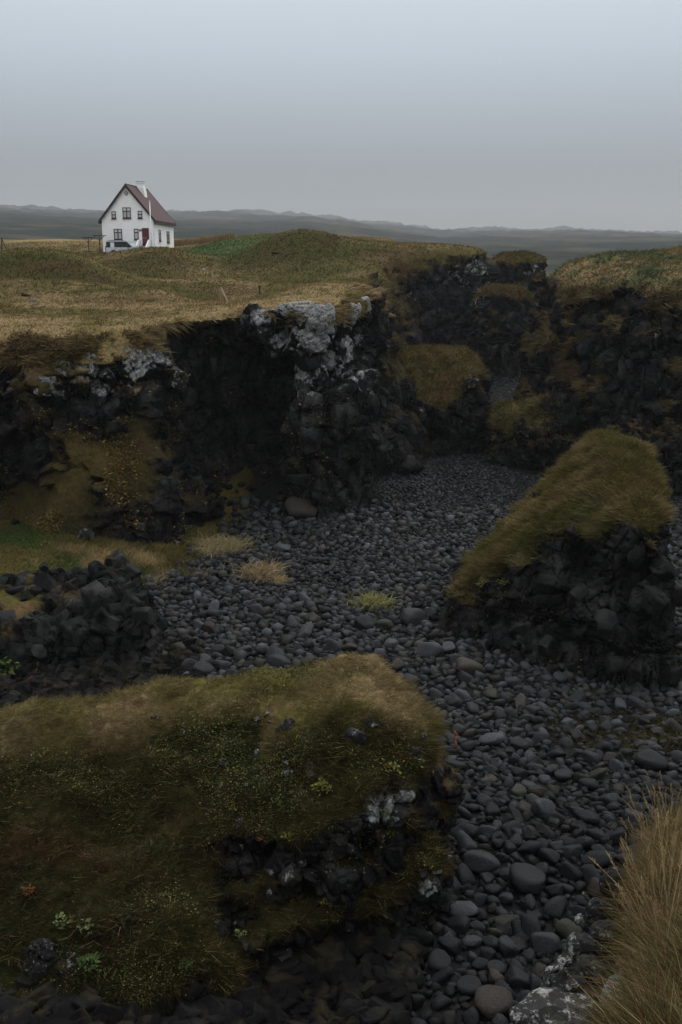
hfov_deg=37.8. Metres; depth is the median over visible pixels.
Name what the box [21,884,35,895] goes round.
leafy plant
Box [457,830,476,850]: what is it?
beach stone
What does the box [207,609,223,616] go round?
beach stone
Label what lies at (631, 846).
beach stone
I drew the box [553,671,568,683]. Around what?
beach stone
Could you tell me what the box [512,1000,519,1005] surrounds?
beach stone
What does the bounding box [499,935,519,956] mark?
beach stone
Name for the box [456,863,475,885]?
beach stone
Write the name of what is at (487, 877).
beach stone
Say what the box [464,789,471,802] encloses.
beach stone
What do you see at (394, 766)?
leafy plant
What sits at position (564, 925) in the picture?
beach stone
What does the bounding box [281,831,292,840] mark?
leafy plant
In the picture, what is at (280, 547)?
boulder
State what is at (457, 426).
rock block
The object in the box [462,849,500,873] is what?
boulder
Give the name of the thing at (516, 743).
boulder
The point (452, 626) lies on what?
rubble
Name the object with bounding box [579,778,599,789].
beach stone
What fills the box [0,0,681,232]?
sky
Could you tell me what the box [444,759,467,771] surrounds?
beach stone
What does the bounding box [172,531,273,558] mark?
grass tuft
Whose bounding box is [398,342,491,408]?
grass
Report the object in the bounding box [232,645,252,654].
beach stone
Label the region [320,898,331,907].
leafy plant
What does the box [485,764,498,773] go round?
beach stone
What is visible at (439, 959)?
beach stone
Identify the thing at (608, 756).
beach stone
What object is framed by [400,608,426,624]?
boulder
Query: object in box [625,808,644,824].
beach stone
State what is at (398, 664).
beach stone
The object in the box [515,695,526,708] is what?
beach stone
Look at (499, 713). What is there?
beach stone
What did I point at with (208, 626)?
beach stone
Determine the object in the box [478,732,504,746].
boulder
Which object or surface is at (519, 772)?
beach stone
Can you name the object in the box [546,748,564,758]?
beach stone
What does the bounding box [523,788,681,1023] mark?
grass
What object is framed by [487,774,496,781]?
beach stone
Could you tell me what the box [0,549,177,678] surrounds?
basalt outcrop
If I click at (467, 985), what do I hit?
beach stone
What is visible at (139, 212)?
window
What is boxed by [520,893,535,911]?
beach stone
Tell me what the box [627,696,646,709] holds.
beach stone
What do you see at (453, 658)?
beach stone
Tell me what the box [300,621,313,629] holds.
beach stone
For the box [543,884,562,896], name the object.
beach stone
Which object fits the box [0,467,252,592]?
grass
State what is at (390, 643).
beach stone
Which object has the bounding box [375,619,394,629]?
beach stone
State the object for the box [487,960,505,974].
beach stone
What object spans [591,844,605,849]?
beach stone
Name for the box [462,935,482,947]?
beach stone
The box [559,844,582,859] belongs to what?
beach stone
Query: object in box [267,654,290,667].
boulder
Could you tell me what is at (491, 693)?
beach stone
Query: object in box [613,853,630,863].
beach stone
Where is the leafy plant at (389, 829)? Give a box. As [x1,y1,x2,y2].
[384,827,398,837]
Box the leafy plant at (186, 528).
[184,525,194,532]
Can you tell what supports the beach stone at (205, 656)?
on the ground at (558, 246)
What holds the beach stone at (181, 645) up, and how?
on the ground at (558, 246)
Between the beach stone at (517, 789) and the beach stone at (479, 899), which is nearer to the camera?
the beach stone at (479, 899)
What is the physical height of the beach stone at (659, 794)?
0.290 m
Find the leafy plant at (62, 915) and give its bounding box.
[53,912,74,928]
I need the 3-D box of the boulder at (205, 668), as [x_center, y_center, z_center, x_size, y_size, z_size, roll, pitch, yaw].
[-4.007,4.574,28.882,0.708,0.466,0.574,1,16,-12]
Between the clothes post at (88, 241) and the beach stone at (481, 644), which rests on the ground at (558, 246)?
the beach stone at (481, 644)
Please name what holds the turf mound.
on the ground at (558, 246)
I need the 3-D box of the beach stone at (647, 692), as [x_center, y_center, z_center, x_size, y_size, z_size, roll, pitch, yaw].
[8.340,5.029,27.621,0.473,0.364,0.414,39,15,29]
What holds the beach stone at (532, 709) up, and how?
on the ground at (558, 246)
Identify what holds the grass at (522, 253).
on the rock stack at (523, 274)
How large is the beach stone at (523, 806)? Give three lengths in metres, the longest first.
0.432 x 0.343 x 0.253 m
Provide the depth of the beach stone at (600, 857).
19.22 m
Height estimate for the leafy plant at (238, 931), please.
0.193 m
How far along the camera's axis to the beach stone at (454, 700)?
26.82 m
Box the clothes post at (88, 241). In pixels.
[82,237,93,251]
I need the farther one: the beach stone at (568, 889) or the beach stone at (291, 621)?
the beach stone at (291, 621)
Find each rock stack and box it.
[446,438,681,694]
[465,291,537,377]
[492,253,547,305]
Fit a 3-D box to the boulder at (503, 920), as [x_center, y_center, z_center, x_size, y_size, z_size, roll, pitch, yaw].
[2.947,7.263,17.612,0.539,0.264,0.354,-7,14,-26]
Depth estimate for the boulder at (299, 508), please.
45.78 m
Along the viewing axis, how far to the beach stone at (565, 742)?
24.40 m
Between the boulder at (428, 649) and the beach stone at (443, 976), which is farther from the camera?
the boulder at (428, 649)
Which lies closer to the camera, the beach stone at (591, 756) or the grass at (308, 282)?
the beach stone at (591, 756)
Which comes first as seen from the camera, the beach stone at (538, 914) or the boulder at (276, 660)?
the beach stone at (538, 914)
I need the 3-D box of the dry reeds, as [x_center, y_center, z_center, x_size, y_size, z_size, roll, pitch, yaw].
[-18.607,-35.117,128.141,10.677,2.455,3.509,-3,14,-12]
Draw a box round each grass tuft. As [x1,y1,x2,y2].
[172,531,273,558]
[223,555,300,582]
[263,574,295,584]
[341,588,404,615]
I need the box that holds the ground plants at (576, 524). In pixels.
[446,436,677,685]
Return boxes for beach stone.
[170,643,185,649]
[181,658,197,666]
[192,620,203,629]
[195,639,205,647]
[199,653,212,660]
[203,620,214,633]
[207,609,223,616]
[208,600,218,608]
[209,644,224,652]
[212,660,231,669]
[220,639,235,646]
[225,669,239,676]
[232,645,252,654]
[248,604,262,613]
[251,613,262,624]
[253,646,268,654]
[267,645,285,656]
[286,615,299,628]
[297,626,312,638]
[298,592,311,605]
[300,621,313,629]
[301,654,314,665]
[305,612,320,622]
[325,638,343,652]
[326,654,335,660]
[341,629,354,637]
[341,642,357,651]
[374,649,386,658]
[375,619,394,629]
[383,638,398,648]
[390,658,404,670]
[402,673,420,684]
[426,607,438,616]
[428,948,451,971]
[428,966,454,985]
[429,688,443,699]
[436,735,446,742]
[436,936,462,956]
[440,719,452,730]
[442,641,455,652]
[443,925,456,937]
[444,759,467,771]
[446,692,462,707]
[446,914,469,936]
[448,901,477,916]
[449,654,464,665]
[452,874,461,894]
[456,823,478,837]
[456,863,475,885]
[456,975,481,995]
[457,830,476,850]
[459,670,473,683]
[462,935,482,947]
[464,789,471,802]
[470,920,485,934]
[471,957,488,969]
[472,893,487,906]
[474,670,487,680]
[476,794,492,807]
[478,639,487,650]
[478,825,497,839]
[479,872,494,884]
[480,947,496,960]
[482,935,499,950]
[483,688,498,698]
[484,883,501,895]
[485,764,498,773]
[485,801,500,817]
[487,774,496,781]
[487,928,502,936]
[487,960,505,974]
[488,968,504,984]
[494,707,506,719]
[494,853,508,862]
[495,978,515,999]
[498,867,508,881]
[498,892,513,904]
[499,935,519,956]
[501,820,521,839]
[504,840,516,853]
[505,676,521,686]
[506,966,530,989]
[507,806,524,822]
[509,833,523,848]
[509,958,525,971]
[510,727,523,736]
[511,767,527,778]
[511,783,526,797]
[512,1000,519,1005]
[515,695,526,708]
[515,990,529,1001]
[517,800,532,814]
[517,840,541,855]
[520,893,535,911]
[521,780,536,789]
[521,914,541,943]
[522,685,536,696]
[525,793,538,805]
[526,705,540,714]
[526,909,542,920]
[528,787,549,797]
[529,973,543,990]
[530,962,546,979]
[531,932,560,954]
[533,731,549,739]
[535,862,549,875]
[537,689,550,699]
[538,848,559,863]
[542,895,566,919]
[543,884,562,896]
[544,812,566,826]
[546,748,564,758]
[548,840,562,849]
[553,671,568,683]
[554,769,571,780]
[554,918,581,938]
[557,861,582,882]
[557,943,567,953]
[558,736,573,747]
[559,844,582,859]
[559,883,573,894]
[563,671,573,679]
[568,691,586,701]
[568,806,583,813]
[569,905,584,918]
[572,772,588,782]
[574,809,600,825]
[575,836,593,848]
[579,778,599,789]
[580,864,600,884]
[581,850,613,867]
[583,750,601,763]
[586,829,604,841]
[587,877,610,901]
[589,768,605,780]
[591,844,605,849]
[596,792,619,805]
[598,720,612,730]
[602,752,617,761]
[608,758,624,771]
[609,827,627,844]
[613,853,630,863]
[614,697,626,710]
[622,794,641,802]
[623,844,643,856]
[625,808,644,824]
[626,801,645,813]
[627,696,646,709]
[633,687,649,697]
[641,714,655,720]
[647,808,664,820]
[655,791,670,804]
[655,804,673,812]
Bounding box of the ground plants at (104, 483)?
[0,316,367,541]
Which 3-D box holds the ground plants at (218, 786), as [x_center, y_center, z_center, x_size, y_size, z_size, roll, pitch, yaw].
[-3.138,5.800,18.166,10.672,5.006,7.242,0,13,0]
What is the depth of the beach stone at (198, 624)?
32.41 m
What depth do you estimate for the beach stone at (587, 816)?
20.69 m
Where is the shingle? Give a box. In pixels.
[141,376,681,1023]
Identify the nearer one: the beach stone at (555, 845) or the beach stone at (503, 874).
the beach stone at (503, 874)
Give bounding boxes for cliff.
[486,250,681,496]
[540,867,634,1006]
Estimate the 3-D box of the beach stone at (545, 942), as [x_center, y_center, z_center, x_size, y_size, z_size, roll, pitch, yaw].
[3.518,7.395,17.040,0.507,0.371,0.302,-3,-3,5]
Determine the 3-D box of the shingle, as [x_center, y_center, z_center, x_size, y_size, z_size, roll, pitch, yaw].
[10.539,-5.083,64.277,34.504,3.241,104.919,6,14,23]
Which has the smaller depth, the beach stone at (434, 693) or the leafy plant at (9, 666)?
the beach stone at (434, 693)
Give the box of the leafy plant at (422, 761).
[411,757,424,768]
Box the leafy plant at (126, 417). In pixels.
[123,415,135,425]
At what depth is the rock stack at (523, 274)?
104.70 m
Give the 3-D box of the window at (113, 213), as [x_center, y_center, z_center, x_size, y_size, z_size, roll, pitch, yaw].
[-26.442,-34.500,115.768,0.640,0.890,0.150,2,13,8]
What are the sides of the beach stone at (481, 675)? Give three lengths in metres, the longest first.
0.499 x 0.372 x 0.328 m
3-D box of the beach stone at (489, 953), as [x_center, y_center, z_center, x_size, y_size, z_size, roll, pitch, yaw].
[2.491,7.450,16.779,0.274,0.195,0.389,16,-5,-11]
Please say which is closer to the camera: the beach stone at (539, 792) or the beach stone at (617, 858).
the beach stone at (617, 858)
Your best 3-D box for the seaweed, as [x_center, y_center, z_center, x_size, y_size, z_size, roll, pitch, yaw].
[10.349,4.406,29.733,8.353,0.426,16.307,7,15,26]
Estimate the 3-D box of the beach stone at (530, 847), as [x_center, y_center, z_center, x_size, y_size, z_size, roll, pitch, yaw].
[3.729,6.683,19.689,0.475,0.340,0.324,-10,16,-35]
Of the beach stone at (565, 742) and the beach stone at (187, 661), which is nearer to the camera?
the beach stone at (565, 742)
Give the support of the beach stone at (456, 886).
on the ground at (558, 246)
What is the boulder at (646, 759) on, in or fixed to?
on the ground at (558, 246)
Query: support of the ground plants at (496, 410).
on the sea cliff at (642, 364)
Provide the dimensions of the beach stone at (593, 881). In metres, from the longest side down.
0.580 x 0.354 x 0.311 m
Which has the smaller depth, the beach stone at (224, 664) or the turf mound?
the turf mound
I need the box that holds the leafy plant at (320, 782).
[311,776,332,795]
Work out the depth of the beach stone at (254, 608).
34.10 m
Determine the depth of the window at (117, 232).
116.23 m
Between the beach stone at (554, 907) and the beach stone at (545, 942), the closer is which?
the beach stone at (545, 942)
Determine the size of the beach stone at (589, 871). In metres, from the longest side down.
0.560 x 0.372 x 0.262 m
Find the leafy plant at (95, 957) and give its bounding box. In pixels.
[77,951,103,970]
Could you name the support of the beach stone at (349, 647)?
on the ground at (558, 246)
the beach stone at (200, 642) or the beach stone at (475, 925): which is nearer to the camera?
the beach stone at (475, 925)
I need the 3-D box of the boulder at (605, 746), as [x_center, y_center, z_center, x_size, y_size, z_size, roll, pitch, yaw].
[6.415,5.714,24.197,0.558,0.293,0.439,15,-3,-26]
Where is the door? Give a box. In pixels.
[142,228,148,245]
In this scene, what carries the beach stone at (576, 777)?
on the ground at (558, 246)
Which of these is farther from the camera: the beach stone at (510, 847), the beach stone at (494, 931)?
the beach stone at (510, 847)
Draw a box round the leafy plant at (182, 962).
[176,956,191,970]
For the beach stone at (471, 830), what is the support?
on the ground at (558, 246)
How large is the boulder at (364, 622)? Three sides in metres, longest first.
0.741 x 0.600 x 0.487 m
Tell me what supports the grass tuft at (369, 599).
on the ground at (558, 246)
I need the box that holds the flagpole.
[149,200,151,245]
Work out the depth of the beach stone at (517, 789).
22.00 m
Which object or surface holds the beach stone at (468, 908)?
on the ground at (558, 246)
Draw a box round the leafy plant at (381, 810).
[377,808,391,817]
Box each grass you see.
[0,228,488,540]
[0,283,392,372]
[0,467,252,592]
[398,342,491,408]
[443,426,681,609]
[466,282,537,342]
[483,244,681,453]
[491,249,547,294]
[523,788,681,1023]
[588,770,681,962]
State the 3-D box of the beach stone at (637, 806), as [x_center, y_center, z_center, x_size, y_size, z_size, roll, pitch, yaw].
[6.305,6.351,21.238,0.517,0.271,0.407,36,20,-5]
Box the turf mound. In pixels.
[0,654,464,1007]
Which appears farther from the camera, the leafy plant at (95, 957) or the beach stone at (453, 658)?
the beach stone at (453, 658)
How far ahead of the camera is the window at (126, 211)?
115.49 m
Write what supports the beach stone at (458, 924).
on the ground at (558, 246)
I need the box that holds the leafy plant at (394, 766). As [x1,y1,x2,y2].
[384,762,401,773]
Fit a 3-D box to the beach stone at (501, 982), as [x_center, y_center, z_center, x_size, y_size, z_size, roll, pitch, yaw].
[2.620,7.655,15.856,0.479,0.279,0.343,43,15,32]
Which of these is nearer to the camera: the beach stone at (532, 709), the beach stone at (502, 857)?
the beach stone at (502, 857)
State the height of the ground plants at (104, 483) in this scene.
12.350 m
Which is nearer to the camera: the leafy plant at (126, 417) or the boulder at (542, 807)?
the boulder at (542, 807)
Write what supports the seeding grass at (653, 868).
on the rock at (575, 947)
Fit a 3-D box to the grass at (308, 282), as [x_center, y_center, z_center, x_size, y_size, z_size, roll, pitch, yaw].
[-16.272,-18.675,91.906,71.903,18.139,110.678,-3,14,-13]
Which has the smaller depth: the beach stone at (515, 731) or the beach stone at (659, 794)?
the beach stone at (659, 794)
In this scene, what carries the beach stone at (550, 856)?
on the ground at (558, 246)
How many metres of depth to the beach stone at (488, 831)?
20.32 m
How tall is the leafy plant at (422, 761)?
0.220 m
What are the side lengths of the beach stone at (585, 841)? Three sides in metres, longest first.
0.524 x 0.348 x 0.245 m
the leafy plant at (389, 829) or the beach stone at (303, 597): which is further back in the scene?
the beach stone at (303, 597)
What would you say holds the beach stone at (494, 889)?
on the ground at (558, 246)
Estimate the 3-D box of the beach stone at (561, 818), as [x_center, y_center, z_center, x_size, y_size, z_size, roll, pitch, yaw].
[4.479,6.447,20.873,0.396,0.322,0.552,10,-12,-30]
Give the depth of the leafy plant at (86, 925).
15.95 m
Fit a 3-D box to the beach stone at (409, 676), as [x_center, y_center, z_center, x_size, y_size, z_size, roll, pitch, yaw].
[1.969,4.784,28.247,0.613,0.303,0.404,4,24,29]
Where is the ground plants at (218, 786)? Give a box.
[0,656,445,1009]
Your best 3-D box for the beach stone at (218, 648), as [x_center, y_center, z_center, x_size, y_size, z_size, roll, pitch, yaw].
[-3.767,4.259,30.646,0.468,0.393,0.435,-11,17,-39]
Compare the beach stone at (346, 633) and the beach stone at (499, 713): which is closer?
the beach stone at (499, 713)
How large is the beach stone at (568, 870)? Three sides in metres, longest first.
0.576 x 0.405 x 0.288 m
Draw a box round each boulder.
[192,660,214,676]
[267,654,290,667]
[273,543,290,551]
[284,496,317,518]
[354,614,375,629]
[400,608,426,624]
[416,642,443,657]
[454,689,471,699]
[456,657,485,676]
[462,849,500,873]
[474,984,512,1019]
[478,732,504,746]
[494,914,520,925]
[509,736,528,750]
[509,863,545,893]
[509,987,606,1023]
[531,798,555,815]
[595,741,613,752]
[633,748,667,770]
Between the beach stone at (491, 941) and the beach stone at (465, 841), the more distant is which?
the beach stone at (465, 841)
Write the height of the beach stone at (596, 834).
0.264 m
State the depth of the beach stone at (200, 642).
30.87 m
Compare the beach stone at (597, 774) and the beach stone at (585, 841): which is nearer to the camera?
the beach stone at (585, 841)
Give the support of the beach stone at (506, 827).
on the ground at (558, 246)
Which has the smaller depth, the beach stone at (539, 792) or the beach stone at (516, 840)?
the beach stone at (516, 840)
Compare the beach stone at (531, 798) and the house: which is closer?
the beach stone at (531, 798)
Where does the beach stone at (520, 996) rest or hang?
on the ground at (558, 246)
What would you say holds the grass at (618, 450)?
on the rock stack at (634, 600)
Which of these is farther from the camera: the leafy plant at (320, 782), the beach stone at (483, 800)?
the beach stone at (483, 800)
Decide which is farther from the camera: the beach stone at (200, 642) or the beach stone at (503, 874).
the beach stone at (200, 642)
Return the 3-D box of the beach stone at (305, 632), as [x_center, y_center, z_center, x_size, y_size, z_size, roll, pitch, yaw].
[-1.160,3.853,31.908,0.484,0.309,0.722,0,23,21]
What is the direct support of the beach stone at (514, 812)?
on the ground at (558, 246)
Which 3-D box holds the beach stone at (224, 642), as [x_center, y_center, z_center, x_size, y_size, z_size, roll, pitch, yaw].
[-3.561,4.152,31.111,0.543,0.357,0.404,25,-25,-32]
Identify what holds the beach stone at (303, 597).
on the ground at (558, 246)
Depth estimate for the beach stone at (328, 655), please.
29.47 m
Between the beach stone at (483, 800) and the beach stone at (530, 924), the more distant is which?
the beach stone at (483, 800)
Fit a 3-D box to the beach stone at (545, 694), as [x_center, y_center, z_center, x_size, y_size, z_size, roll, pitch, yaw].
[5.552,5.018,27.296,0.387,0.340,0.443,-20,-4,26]
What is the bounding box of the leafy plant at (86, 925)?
[76,918,93,933]
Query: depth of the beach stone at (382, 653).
29.87 m
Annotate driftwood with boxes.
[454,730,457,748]
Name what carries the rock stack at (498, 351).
on the ground at (558, 246)
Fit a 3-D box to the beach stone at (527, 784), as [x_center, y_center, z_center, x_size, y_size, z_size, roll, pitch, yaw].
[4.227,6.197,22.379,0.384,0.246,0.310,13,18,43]
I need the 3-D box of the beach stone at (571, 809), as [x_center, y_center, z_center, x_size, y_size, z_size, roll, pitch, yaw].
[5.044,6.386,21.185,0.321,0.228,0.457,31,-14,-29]
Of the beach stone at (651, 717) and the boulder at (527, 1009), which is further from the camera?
the beach stone at (651, 717)
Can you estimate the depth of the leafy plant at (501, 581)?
31.09 m
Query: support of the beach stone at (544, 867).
on the ground at (558, 246)
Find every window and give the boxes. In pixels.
[111,211,115,218]
[114,229,121,239]
[122,207,131,218]
[134,229,138,239]
[137,211,142,218]
[167,231,170,243]
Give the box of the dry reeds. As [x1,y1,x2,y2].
[174,231,236,245]
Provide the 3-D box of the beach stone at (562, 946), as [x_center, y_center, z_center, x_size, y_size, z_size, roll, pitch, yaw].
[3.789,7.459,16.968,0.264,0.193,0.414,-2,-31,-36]
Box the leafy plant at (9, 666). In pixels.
[0,657,21,674]
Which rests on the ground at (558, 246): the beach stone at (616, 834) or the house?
the beach stone at (616, 834)
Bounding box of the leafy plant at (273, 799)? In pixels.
[272,796,281,805]
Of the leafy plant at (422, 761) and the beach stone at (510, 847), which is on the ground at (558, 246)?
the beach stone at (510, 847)
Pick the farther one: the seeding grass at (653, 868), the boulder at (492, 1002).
the boulder at (492, 1002)
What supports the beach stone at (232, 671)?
on the ground at (558, 246)
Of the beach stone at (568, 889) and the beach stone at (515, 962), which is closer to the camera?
the beach stone at (515, 962)
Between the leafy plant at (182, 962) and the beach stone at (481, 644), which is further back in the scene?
the beach stone at (481, 644)
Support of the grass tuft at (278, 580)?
on the ground at (558, 246)
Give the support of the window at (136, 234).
in the house
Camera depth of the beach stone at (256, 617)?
32.94 m
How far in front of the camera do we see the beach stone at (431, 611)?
33.41 m
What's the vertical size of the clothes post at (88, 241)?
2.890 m
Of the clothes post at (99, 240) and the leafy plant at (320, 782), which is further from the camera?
the clothes post at (99, 240)
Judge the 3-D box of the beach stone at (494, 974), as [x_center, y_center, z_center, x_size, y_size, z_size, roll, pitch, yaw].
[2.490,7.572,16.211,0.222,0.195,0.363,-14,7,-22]
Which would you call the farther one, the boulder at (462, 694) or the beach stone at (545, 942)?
the boulder at (462, 694)
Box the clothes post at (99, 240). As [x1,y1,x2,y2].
[92,235,105,252]
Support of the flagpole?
on the headland
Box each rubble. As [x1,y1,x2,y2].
[0,644,206,708]
[0,922,428,1023]
[2,376,681,1023]
[150,459,681,982]
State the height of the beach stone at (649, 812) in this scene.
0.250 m
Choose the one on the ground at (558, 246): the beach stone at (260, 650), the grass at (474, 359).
the beach stone at (260, 650)
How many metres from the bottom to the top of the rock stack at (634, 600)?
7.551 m
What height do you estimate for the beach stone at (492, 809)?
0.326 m
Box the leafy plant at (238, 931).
[233,928,246,936]
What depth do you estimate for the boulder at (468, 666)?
28.63 m
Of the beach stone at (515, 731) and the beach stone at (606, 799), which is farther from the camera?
the beach stone at (515, 731)
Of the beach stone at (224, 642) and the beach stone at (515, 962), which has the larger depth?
the beach stone at (224, 642)
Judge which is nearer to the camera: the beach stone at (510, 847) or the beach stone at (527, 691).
the beach stone at (510, 847)
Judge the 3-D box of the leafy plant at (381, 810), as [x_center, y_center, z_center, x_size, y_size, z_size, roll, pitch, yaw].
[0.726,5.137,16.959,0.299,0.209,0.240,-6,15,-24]
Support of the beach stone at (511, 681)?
on the ground at (558, 246)
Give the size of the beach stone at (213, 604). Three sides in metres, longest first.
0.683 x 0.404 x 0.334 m
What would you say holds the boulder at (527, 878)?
on the ground at (558, 246)
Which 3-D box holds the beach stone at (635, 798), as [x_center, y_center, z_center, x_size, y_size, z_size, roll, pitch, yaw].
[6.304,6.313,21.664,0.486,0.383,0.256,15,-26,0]
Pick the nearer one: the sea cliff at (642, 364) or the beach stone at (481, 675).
the beach stone at (481, 675)
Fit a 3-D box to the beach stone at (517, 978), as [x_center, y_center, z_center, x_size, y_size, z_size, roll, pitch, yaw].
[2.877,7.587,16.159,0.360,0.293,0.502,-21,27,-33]
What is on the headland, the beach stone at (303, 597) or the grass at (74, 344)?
the grass at (74, 344)
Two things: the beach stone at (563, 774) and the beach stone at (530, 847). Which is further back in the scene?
the beach stone at (563, 774)
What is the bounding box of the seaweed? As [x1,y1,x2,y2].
[487,607,681,769]
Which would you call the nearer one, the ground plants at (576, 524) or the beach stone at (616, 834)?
the beach stone at (616, 834)
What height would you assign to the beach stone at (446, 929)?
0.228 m
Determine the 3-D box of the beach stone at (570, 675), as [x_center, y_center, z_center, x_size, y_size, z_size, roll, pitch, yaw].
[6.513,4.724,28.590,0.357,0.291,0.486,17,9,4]
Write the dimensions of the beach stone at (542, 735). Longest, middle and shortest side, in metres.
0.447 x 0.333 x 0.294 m
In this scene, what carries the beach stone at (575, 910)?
on the ground at (558, 246)
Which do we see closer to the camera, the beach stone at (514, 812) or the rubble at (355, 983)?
the rubble at (355, 983)
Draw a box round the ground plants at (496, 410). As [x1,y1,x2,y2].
[488,297,680,473]
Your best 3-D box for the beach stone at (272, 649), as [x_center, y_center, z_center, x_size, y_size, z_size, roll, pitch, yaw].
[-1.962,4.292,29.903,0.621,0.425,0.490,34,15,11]
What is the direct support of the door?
in the house
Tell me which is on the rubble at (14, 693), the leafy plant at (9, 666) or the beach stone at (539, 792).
the leafy plant at (9, 666)
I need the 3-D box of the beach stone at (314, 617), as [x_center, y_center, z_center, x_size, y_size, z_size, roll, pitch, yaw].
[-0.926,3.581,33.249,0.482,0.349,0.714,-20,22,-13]
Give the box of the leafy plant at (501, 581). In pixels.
[496,578,509,585]
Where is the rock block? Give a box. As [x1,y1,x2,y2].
[401,348,492,455]
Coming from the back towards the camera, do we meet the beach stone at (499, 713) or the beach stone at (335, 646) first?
the beach stone at (335, 646)
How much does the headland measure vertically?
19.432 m
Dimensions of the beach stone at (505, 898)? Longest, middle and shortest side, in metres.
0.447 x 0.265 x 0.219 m
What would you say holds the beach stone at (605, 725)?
on the ground at (558, 246)
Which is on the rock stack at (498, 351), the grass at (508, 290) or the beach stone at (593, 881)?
the grass at (508, 290)
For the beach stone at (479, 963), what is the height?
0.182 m
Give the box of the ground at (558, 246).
[0,204,681,1023]
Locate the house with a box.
[98,181,175,251]
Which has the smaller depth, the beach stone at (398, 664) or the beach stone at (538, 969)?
the beach stone at (538, 969)
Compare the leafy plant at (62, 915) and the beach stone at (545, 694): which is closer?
the leafy plant at (62, 915)
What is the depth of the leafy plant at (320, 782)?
17.13 m
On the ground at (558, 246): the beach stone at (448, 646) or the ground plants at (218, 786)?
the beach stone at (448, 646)
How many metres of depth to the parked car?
112.58 m
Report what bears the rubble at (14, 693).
on the ground at (558, 246)
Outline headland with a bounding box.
[0,230,500,545]
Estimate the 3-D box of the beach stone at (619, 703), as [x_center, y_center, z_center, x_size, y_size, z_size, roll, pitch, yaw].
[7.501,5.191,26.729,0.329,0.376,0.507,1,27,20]
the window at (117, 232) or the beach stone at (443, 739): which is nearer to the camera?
the beach stone at (443, 739)
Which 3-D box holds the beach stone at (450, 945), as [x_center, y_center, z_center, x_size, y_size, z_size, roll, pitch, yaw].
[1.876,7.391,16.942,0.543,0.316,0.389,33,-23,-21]
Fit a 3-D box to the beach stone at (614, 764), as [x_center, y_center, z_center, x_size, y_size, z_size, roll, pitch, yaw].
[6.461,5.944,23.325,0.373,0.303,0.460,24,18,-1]
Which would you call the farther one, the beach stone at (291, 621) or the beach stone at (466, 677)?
the beach stone at (291, 621)
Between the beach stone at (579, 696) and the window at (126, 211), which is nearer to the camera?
the beach stone at (579, 696)
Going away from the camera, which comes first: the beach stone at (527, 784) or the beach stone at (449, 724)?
the beach stone at (527, 784)
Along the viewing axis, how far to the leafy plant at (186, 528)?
43.41 m
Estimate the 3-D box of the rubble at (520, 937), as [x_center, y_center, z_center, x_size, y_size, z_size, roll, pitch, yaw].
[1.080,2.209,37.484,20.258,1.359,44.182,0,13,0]
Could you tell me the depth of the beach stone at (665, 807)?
21.18 m
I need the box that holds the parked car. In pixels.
[105,240,136,252]
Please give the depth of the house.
115.94 m
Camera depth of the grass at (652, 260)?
55.41 m
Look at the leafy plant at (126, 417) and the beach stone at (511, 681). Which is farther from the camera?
the leafy plant at (126, 417)
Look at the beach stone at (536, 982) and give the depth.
15.96 m
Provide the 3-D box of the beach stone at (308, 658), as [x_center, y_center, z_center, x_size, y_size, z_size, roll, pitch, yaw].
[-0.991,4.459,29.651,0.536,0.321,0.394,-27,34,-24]
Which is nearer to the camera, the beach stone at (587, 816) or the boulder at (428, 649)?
the beach stone at (587, 816)
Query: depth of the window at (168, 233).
120.49 m
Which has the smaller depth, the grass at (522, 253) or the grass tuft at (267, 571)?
the grass tuft at (267, 571)
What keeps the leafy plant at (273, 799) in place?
on the turf mound

